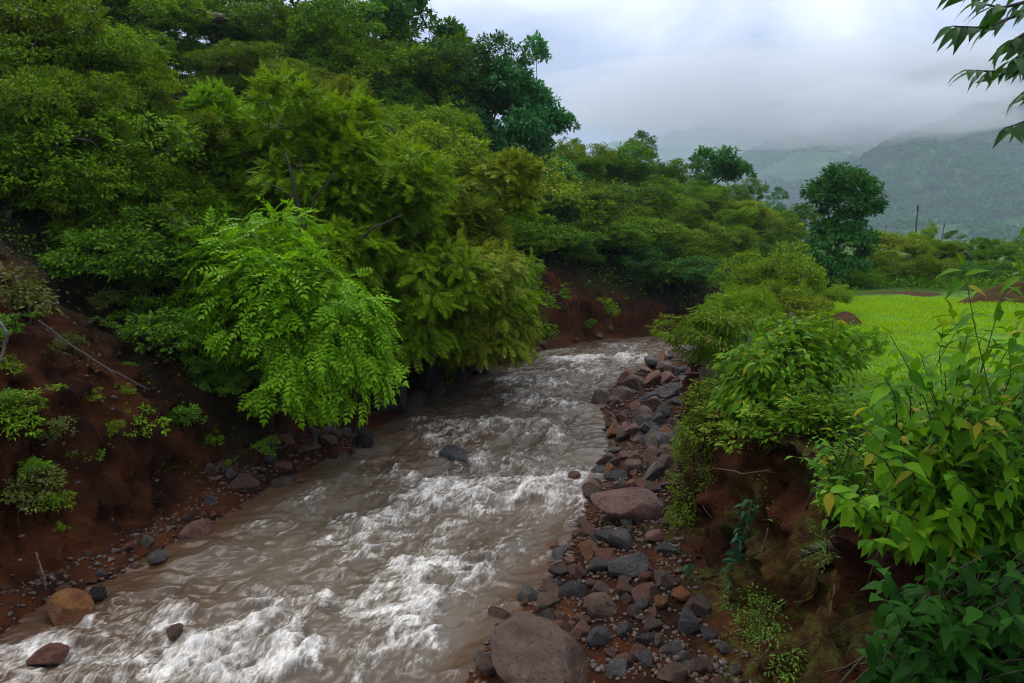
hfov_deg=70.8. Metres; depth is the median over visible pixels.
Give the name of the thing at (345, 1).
tree
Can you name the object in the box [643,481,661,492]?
stone
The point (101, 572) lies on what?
stone
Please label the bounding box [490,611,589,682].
boulder
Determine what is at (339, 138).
feathery tree
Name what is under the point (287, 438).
stone
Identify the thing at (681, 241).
tree
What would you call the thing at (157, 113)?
bush
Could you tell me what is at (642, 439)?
stone
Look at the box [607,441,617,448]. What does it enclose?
stone
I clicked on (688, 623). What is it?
stone
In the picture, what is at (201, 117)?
tree
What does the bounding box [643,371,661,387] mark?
stone
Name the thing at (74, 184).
bush
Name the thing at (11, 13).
tree
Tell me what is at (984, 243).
tree
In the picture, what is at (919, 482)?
oval leaf shrub
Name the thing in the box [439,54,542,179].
tree
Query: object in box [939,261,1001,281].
bush
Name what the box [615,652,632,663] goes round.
stone
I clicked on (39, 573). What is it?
stone
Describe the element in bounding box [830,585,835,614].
root
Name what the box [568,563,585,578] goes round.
stone
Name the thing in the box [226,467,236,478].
stone
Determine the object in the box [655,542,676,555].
stone
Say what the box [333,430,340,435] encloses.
stone
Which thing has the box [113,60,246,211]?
tree
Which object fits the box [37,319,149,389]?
fallen branch
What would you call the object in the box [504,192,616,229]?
bush
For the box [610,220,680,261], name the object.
bush
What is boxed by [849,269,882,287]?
bush
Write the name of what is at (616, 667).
stone
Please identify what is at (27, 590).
stone
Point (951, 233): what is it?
tree
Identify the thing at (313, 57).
tree
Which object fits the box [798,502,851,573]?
herbs
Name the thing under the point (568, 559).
stone
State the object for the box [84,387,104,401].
seedling
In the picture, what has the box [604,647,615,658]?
stone
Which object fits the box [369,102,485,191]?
tree
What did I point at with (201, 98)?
feathery tree
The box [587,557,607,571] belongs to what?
stone
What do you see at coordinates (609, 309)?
seedling
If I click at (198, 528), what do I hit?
stone
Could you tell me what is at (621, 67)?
sky
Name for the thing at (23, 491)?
seedling
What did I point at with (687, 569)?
seedling
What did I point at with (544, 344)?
stone
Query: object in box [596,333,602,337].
stone
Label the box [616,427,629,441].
stone
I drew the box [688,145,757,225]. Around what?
tree
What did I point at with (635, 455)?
stone
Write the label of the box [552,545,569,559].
stone
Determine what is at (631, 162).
tree
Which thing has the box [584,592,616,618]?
boulder
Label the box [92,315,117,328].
seedling
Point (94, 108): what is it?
bush
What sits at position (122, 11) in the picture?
tree
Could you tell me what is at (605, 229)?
bush
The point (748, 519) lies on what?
vine
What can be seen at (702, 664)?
stone
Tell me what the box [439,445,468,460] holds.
stone
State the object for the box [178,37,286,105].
tree
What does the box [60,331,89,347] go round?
seedling
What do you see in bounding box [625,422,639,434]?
stone
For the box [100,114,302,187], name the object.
bush
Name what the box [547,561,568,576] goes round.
stone
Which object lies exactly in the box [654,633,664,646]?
stone
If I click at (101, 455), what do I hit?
seedling
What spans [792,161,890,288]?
tree
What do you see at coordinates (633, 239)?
bush
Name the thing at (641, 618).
stone
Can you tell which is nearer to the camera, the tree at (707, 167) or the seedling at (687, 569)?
the seedling at (687, 569)
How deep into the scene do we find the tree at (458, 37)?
40.49 m
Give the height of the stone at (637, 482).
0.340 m
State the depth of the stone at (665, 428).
17.07 m
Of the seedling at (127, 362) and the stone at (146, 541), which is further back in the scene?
the seedling at (127, 362)
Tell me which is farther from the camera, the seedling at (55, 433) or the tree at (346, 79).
the tree at (346, 79)
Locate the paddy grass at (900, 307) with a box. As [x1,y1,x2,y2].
[751,294,1023,382]
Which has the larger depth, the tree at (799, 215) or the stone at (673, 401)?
the tree at (799, 215)
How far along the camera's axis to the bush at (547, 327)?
23.94 m
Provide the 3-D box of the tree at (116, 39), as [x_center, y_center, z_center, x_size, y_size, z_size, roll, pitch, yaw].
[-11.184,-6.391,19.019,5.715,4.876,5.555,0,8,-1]
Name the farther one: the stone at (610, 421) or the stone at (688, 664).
the stone at (610, 421)
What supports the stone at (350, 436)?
on the ground at (104, 494)
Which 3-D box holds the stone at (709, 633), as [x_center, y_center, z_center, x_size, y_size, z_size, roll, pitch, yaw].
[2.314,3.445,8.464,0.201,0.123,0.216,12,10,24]
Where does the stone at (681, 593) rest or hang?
on the ground at (104, 494)
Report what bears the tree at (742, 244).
on the ground at (104, 494)
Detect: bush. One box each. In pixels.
[0,71,176,145]
[0,75,133,133]
[0,106,207,197]
[0,120,145,214]
[0,260,64,323]
[6,142,189,213]
[34,212,201,310]
[39,173,167,249]
[42,188,275,256]
[84,137,222,225]
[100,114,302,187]
[106,259,261,319]
[109,302,294,378]
[133,223,292,293]
[180,344,265,396]
[385,274,571,383]
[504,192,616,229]
[509,179,616,218]
[509,217,589,262]
[509,222,584,266]
[524,247,550,258]
[545,226,611,264]
[554,215,677,263]
[556,215,643,247]
[559,177,680,217]
[565,249,597,264]
[578,254,605,265]
[595,209,692,250]
[605,193,696,222]
[608,246,723,294]
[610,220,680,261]
[623,221,737,260]
[635,257,756,301]
[644,303,785,386]
[669,377,732,455]
[696,284,776,343]
[707,269,760,287]
[707,308,878,454]
[718,237,829,314]
[726,282,755,313]
[744,261,825,293]
[748,288,782,321]
[749,278,815,315]
[762,309,828,351]
[772,294,835,319]
[806,283,854,311]
[807,318,889,363]
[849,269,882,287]
[862,230,928,269]
[873,250,938,285]
[876,232,952,271]
[908,257,960,284]
[924,238,970,278]
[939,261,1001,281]
[969,243,1023,276]
[969,259,1023,281]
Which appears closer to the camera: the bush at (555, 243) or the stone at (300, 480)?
the stone at (300, 480)
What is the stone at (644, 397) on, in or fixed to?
on the ground at (104, 494)
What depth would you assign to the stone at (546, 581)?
10.29 m
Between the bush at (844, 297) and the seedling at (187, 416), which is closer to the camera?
the seedling at (187, 416)
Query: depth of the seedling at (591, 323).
36.09 m
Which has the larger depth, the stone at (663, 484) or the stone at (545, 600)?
the stone at (663, 484)
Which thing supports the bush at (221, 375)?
on the ground at (104, 494)
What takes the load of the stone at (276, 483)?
in the stream water
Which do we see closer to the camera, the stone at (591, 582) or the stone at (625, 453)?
the stone at (591, 582)
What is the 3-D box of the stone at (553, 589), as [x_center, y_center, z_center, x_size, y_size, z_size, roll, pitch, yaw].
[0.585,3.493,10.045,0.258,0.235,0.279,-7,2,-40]
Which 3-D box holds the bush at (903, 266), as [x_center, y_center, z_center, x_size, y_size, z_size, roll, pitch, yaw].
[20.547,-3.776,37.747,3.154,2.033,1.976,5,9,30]
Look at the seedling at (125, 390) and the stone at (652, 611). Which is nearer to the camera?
the stone at (652, 611)
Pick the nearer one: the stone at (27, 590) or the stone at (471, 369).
the stone at (27, 590)
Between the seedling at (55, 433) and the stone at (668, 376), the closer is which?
the seedling at (55, 433)
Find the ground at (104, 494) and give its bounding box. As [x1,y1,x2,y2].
[0,36,1023,682]
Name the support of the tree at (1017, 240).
on the ground at (104, 494)
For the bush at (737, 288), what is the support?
on the ground at (104, 494)
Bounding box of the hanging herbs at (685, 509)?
[661,422,700,531]
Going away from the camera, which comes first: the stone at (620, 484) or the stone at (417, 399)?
the stone at (620, 484)
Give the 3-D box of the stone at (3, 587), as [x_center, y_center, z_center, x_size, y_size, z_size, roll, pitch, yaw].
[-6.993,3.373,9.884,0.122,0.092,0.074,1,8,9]
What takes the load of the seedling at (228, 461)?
on the ground at (104, 494)
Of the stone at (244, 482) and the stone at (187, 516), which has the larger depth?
the stone at (244, 482)
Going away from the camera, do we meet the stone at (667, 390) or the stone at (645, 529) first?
the stone at (645, 529)
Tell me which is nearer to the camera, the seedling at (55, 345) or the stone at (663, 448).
the seedling at (55, 345)
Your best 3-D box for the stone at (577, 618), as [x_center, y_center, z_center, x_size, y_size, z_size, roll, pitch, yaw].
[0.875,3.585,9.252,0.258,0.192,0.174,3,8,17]
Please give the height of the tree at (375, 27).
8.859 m
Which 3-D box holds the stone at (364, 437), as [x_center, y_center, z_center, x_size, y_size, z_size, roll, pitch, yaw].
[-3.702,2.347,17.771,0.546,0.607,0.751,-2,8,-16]
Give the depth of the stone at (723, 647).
8.18 m
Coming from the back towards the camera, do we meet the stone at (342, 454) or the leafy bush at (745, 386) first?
the stone at (342, 454)
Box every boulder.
[44,588,94,625]
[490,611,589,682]
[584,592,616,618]
[590,487,665,522]
[608,552,648,577]
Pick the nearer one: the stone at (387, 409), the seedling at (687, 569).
the seedling at (687, 569)
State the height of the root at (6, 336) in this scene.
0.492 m
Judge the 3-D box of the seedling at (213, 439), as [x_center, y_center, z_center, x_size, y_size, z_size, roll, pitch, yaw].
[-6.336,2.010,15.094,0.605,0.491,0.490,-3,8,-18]
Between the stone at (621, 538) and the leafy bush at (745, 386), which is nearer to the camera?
the leafy bush at (745, 386)
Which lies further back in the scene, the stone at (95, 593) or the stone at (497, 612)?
the stone at (95, 593)
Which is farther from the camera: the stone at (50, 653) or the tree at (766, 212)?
the tree at (766, 212)
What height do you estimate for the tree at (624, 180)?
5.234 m
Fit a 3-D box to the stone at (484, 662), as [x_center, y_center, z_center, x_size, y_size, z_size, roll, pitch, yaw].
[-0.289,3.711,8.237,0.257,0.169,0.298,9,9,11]
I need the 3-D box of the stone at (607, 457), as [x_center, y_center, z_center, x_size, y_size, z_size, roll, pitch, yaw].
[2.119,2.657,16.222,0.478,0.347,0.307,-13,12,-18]
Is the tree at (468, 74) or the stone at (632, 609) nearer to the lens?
the stone at (632, 609)
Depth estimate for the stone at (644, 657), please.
8.03 m
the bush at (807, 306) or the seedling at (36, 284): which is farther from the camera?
the bush at (807, 306)
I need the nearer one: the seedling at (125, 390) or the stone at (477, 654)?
the stone at (477, 654)
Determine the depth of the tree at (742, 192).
67.55 m
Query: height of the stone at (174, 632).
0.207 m
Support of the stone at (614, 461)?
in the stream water
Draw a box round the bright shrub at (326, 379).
[169,194,410,454]
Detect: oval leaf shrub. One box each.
[785,422,893,528]
[810,310,1023,582]
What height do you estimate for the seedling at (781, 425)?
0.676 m
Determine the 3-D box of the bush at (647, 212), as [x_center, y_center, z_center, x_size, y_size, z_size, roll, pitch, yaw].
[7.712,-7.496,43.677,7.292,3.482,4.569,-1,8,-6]
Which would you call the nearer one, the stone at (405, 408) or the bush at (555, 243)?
the stone at (405, 408)
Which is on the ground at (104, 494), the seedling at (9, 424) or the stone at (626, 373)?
the seedling at (9, 424)
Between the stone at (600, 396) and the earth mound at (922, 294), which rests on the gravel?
the stone at (600, 396)
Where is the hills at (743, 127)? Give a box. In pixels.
[573,87,876,178]
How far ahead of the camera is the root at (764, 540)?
8.90 m
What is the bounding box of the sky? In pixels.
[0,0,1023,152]
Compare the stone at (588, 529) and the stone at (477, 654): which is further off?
the stone at (588, 529)
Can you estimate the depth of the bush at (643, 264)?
38.80 m
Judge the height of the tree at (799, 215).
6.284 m
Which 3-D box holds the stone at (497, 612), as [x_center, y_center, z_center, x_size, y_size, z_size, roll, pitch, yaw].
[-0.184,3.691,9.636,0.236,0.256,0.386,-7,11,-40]
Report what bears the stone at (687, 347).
on the ground at (104, 494)
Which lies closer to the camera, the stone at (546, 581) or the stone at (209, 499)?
the stone at (546, 581)
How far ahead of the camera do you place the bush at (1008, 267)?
39.50 m
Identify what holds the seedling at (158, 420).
on the ground at (104, 494)
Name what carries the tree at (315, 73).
on the ground at (104, 494)
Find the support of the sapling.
on the ground at (104, 494)
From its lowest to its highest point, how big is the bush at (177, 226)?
2.766 m
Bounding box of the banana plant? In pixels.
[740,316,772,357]
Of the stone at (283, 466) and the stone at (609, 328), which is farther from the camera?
the stone at (609, 328)
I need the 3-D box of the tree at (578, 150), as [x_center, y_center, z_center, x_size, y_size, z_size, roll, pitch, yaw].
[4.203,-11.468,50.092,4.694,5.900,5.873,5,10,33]
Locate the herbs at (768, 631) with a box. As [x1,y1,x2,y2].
[715,583,807,682]
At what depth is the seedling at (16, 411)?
10.74 m
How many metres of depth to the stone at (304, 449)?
16.10 m
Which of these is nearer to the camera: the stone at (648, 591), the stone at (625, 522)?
the stone at (648, 591)
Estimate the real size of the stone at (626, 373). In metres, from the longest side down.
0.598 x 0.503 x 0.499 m
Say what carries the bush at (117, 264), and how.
on the ground at (104, 494)
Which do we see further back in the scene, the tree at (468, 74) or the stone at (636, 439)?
the tree at (468, 74)
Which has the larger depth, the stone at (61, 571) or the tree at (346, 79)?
the tree at (346, 79)
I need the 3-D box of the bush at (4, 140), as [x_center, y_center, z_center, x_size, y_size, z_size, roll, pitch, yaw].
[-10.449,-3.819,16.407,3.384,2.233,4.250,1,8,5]
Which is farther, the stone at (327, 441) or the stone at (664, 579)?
the stone at (327, 441)
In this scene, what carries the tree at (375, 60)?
on the ground at (104, 494)
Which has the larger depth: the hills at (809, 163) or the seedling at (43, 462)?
the hills at (809, 163)
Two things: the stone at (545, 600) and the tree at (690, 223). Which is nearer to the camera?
the stone at (545, 600)
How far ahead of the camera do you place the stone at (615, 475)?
14.88 m
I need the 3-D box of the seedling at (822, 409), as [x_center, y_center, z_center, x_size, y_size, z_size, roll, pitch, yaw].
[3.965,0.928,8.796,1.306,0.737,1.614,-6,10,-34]
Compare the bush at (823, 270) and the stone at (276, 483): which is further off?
the bush at (823, 270)
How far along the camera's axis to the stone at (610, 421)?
19.30 m
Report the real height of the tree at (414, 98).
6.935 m
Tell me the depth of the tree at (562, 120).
42.04 m
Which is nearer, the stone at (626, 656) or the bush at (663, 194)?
the stone at (626, 656)
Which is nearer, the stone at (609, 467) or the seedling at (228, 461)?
the seedling at (228, 461)
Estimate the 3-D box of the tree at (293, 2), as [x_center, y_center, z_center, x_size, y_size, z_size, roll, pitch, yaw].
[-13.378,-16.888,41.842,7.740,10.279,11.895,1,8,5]
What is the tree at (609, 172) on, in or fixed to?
on the ground at (104, 494)
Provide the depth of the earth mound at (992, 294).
27.70 m
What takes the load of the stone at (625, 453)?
on the ground at (104, 494)
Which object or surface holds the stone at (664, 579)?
on the ground at (104, 494)
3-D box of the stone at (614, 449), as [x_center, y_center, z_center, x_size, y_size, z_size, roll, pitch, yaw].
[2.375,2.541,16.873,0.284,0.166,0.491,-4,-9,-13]
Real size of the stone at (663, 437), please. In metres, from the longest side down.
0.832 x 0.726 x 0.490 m
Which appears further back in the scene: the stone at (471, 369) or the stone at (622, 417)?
the stone at (471, 369)
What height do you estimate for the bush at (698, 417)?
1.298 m
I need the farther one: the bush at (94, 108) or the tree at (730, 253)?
the tree at (730, 253)
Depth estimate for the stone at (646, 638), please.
8.40 m
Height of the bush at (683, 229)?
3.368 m
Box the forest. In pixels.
[691,50,1023,240]
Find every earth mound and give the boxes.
[812,311,862,325]
[866,291,941,296]
[957,281,1023,303]
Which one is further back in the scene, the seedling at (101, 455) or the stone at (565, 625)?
the seedling at (101, 455)
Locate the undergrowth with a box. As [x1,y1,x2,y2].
[0,59,1023,525]
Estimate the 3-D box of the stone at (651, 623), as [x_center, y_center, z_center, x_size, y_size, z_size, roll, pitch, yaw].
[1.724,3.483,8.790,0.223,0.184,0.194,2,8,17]
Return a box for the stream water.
[0,331,702,682]
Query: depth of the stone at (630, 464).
14.95 m
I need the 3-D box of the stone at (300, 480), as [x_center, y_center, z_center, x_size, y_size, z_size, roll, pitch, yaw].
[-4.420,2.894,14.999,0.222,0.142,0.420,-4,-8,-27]
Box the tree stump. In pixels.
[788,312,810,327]
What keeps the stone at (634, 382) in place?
on the ground at (104, 494)
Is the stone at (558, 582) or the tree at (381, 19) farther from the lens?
the tree at (381, 19)
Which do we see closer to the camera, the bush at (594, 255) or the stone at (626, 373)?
the stone at (626, 373)
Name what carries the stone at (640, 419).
on the ground at (104, 494)
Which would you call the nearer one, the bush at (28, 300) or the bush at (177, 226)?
the bush at (28, 300)
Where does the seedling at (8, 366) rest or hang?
on the ground at (104, 494)
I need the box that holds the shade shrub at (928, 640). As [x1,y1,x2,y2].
[824,542,1023,682]
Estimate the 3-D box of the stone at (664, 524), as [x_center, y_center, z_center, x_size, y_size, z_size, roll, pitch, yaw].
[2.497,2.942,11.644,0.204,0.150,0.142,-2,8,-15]
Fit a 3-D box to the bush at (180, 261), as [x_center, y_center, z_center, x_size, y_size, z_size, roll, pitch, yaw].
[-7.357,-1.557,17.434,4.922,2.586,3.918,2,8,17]
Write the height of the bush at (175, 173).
2.161 m
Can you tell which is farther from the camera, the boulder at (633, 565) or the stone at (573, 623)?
the boulder at (633, 565)
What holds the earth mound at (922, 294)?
on the ground at (104, 494)
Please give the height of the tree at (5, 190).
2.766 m
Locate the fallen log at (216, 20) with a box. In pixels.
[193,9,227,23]
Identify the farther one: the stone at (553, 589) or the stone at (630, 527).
the stone at (630, 527)
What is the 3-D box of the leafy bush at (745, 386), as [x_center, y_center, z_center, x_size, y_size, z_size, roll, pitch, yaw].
[3.790,0.481,9.860,2.342,1.815,2.118,0,8,0]
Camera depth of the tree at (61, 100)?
15.46 m
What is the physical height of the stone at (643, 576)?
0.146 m
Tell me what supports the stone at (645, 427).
on the ground at (104, 494)
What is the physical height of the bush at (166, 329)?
1.801 m
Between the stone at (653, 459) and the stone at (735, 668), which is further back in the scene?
the stone at (653, 459)
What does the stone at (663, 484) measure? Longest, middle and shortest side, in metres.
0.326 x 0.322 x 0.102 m
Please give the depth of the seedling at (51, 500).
10.98 m
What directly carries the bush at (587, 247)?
on the ground at (104, 494)
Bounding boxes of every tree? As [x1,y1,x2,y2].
[0,0,120,67]
[0,0,153,85]
[0,9,178,131]
[0,63,149,220]
[0,112,128,218]
[97,0,215,63]
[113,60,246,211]
[130,0,209,71]
[134,0,287,79]
[138,108,276,205]
[143,76,305,230]
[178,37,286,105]
[179,0,248,44]
[200,23,282,100]
[200,59,440,310]
[203,0,321,101]
[227,0,334,56]
[230,54,337,142]
[263,0,426,96]
[271,5,379,104]
[286,0,426,76]
[295,132,546,404]
[298,16,450,116]
[320,74,396,128]
[326,0,356,19]
[359,0,473,106]
[361,48,438,159]
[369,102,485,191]
[375,30,498,139]
[383,118,584,245]
[397,144,552,389]
[411,29,537,146]
[421,77,490,163]
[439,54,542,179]
[441,147,523,235]
[475,179,546,339]
[488,147,531,211]
[506,30,556,156]
[519,93,582,184]
[536,174,579,227]
[553,136,616,190]
[564,140,658,208]
[571,155,607,193]
[573,195,605,238]
[592,148,656,210]
[612,174,724,218]
[617,128,667,212]
[621,199,661,215]
[643,158,690,208]
[644,178,713,226]
[671,197,710,245]
[675,236,691,251]
[679,155,714,213]
[681,179,736,235]
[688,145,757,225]
[692,227,755,263]
[709,198,804,247]
[711,206,759,255]
[722,177,769,206]
[750,203,826,266]
[756,186,789,247]
[757,212,808,266]
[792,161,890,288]
[908,222,939,257]
[933,0,1023,148]
[934,229,975,268]
[968,237,1008,267]
[1000,235,1023,261]
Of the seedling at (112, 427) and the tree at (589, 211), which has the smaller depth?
the seedling at (112, 427)
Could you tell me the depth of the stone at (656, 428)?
17.73 m
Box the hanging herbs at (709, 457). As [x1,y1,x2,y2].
[685,438,718,494]
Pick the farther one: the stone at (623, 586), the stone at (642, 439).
the stone at (642, 439)
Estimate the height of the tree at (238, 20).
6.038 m
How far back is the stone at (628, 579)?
10.02 m
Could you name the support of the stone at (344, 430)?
on the ground at (104, 494)
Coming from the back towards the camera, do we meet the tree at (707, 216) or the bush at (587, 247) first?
the tree at (707, 216)
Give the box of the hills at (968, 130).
[808,101,1023,240]
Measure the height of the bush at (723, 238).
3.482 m
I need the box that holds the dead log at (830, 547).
[801,536,841,557]
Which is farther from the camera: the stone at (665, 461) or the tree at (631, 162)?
the tree at (631, 162)
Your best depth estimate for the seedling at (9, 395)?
10.58 m
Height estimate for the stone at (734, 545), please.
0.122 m
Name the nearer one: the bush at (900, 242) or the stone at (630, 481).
the stone at (630, 481)
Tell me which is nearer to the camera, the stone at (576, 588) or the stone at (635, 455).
the stone at (576, 588)
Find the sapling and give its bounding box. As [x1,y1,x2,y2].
[928,228,1023,577]
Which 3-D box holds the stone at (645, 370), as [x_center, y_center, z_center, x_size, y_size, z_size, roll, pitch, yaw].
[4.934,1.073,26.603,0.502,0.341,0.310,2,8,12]
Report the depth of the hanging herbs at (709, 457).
11.05 m
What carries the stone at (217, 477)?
on the ground at (104, 494)
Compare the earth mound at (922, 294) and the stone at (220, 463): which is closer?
the stone at (220, 463)
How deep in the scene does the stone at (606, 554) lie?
10.83 m
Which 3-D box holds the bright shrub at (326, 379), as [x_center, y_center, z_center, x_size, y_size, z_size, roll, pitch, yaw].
[-4.786,-0.101,15.404,5.292,6.068,3.716,0,8,0]
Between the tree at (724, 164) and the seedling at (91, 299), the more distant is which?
the tree at (724, 164)
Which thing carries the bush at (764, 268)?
on the ground at (104, 494)
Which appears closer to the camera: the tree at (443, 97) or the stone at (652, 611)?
the stone at (652, 611)
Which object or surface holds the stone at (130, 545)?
on the ground at (104, 494)
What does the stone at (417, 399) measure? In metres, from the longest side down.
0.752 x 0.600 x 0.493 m
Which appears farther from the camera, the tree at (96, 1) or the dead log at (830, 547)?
the tree at (96, 1)
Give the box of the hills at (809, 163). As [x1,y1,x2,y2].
[686,53,1023,207]
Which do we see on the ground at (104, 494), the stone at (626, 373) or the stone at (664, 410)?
the stone at (664, 410)
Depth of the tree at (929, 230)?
51.11 m
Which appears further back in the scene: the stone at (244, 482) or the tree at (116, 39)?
the tree at (116, 39)
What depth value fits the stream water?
11.34 m
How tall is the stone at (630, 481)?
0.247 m
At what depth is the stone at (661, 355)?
28.70 m
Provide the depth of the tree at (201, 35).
40.00 m
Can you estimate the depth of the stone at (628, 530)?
11.60 m
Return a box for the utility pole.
[914,205,918,245]
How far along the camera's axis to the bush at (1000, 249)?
44.55 m
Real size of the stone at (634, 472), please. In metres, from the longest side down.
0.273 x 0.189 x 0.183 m
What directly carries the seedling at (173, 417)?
on the ground at (104, 494)
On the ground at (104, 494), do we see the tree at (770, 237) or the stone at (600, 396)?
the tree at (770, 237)
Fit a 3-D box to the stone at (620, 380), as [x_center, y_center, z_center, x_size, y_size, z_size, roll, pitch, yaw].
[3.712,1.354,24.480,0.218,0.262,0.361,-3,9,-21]
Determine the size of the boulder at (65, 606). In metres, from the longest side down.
0.630 x 0.592 x 0.268 m
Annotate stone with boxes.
[0,584,7,590]
[24,587,33,593]
[26,642,69,664]
[36,567,47,576]
[54,583,69,591]
[57,568,64,573]
[85,550,92,556]
[88,586,107,600]
[96,568,106,576]
[120,540,137,551]
[129,563,144,567]
[140,535,152,547]
[148,549,169,563]
[166,623,182,640]
[177,519,211,539]
[183,514,190,519]
[202,491,212,499]
[204,463,217,473]
[204,495,215,504]
[211,475,222,480]
[214,459,226,467]
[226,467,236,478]
[230,473,259,493]
[264,451,276,463]
[269,478,282,487]
[273,460,292,472]
[279,433,294,444]
[279,476,291,483]
[294,477,305,482]
[298,444,320,453]
[320,435,336,447]
[322,423,336,432]
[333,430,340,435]
[337,427,351,435]
[337,452,346,458]
[345,432,355,441]
[351,426,373,447]
[371,397,397,413]
[396,404,412,413]
[407,392,424,407]
[416,388,426,399]
[430,387,445,398]
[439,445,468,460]
[464,362,482,374]
[473,650,487,661]
[476,654,495,675]
[482,365,492,374]
[487,606,510,619]
[517,584,537,600]
[520,597,528,605]
[531,608,553,620]
[537,592,559,610]
[538,339,547,347]
[542,578,552,591]
[543,583,562,598]
[547,541,559,548]
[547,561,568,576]
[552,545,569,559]
[552,610,564,619]
[553,580,562,585]
[553,620,573,631]
[563,556,574,563]
[563,580,586,597]
[568,471,580,478]
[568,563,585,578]
[568,620,576,626]
[569,619,589,640]
[571,529,582,537]
[571,614,589,623]
[576,516,588,526]
[577,539,598,560]
[581,482,600,500]
[582,523,595,535]
[586,479,601,487]
[586,578,595,586]
[586,625,610,647]
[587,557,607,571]
[590,533,598,541]
[591,389,610,403]
[591,465,604,472]
[591,580,609,592]
[594,528,612,542]
[595,548,612,561]
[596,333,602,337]
[596,452,614,464]
[603,463,615,474]
[604,469,627,480]
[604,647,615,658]
[605,417,616,426]
[605,456,620,466]
[605,657,626,679]
[606,325,612,330]
[606,421,620,436]
[607,395,617,403]
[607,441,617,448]
[607,446,620,452]
[607,529,633,548]
[611,398,619,404]
[611,480,626,488]
[612,386,633,400]
[614,579,632,595]
[615,412,628,422]
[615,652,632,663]
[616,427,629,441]
[617,378,624,382]
[617,621,631,636]
[618,374,644,390]
[618,575,631,583]
[619,369,632,378]
[619,450,633,458]
[619,528,631,537]
[620,519,631,526]
[621,421,629,428]
[621,592,630,603]
[624,458,642,470]
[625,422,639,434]
[626,479,633,486]
[626,525,633,529]
[626,604,638,616]
[627,451,642,460]
[629,401,639,410]
[629,469,637,476]
[629,478,646,487]
[631,582,657,603]
[631,643,646,659]
[632,405,652,418]
[632,435,640,442]
[633,431,643,437]
[634,413,652,424]
[634,598,647,609]
[635,631,655,644]
[635,649,652,668]
[637,392,660,403]
[637,571,651,581]
[637,614,649,620]
[638,421,656,432]
[639,366,651,373]
[639,435,647,445]
[640,396,663,410]
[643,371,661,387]
[643,445,661,460]
[643,461,664,480]
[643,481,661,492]
[643,527,651,531]
[644,356,658,366]
[644,617,662,631]
[645,431,678,447]
[645,529,663,541]
[646,437,660,448]
[647,607,657,617]
[649,426,660,430]
[650,456,657,465]
[651,413,663,424]
[653,382,682,398]
[654,570,677,587]
[654,595,668,608]
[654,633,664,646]
[655,404,670,418]
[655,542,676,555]
[656,350,666,360]
[656,362,672,371]
[656,661,687,682]
[657,361,672,365]
[657,454,675,470]
[658,481,674,486]
[659,425,672,433]
[659,444,674,453]
[660,371,675,383]
[660,640,683,656]
[661,519,672,527]
[663,470,671,478]
[667,348,681,356]
[668,378,679,383]
[669,396,681,405]
[671,365,683,374]
[671,586,692,600]
[672,427,681,435]
[678,375,685,379]
[678,607,699,633]
[680,651,692,661]
[682,660,692,670]
[683,594,710,616]
[684,345,692,353]
[693,655,712,673]
[701,626,717,640]
[712,676,725,682]
[715,641,731,652]
[730,663,741,674]
[731,541,743,551]
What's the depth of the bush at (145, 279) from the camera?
15.65 m
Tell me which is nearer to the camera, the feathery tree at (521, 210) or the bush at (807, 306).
the bush at (807, 306)
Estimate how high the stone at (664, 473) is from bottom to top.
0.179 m
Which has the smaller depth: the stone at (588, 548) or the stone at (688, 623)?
the stone at (688, 623)
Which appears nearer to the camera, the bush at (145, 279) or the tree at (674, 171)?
the bush at (145, 279)
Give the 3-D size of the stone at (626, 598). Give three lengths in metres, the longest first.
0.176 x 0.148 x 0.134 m
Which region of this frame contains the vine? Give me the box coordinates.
[722,497,758,592]
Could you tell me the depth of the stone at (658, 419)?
18.62 m
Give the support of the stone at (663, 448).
on the ground at (104, 494)
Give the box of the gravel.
[0,235,766,682]
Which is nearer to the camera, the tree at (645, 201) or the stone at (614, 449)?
the stone at (614, 449)
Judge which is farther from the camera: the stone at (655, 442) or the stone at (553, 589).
the stone at (655, 442)
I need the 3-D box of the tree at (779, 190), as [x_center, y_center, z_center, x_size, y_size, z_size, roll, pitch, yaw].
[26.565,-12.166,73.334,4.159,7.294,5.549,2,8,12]
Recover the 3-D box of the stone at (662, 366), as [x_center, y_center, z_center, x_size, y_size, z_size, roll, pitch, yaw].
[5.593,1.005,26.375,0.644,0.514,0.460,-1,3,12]
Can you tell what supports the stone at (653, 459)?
on the ground at (104, 494)
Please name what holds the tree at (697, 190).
on the ground at (104, 494)
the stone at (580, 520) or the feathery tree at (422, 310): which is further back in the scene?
the feathery tree at (422, 310)
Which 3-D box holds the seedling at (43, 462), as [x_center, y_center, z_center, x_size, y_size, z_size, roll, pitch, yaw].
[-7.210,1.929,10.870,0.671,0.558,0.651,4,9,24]
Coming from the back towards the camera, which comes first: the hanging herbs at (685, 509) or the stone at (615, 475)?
the stone at (615, 475)
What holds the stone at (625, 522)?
on the ground at (104, 494)
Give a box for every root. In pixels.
[0,321,9,361]
[35,552,46,591]
[716,468,769,474]
[758,528,768,564]
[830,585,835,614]
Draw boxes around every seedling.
[0,310,40,346]
[0,354,25,375]
[0,383,67,430]
[0,387,37,414]
[0,393,44,441]
[0,464,68,526]
[11,458,54,485]
[16,456,54,487]
[19,473,76,515]
[20,278,43,289]
[28,415,78,446]
[40,337,69,358]
[53,520,70,531]
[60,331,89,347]
[64,448,105,461]
[84,288,121,319]
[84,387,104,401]
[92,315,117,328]
[104,419,125,441]
[114,383,136,395]
[121,361,138,366]
[123,400,171,437]
[125,304,159,326]
[167,407,184,422]
[172,401,208,429]
[205,428,224,448]
[221,458,231,467]
[250,434,280,456]
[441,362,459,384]
[583,318,596,328]
[597,297,620,317]
[678,563,694,577]
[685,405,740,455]
[714,403,822,450]
[752,393,874,443]
[770,378,884,446]
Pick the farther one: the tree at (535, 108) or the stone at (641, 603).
the tree at (535, 108)

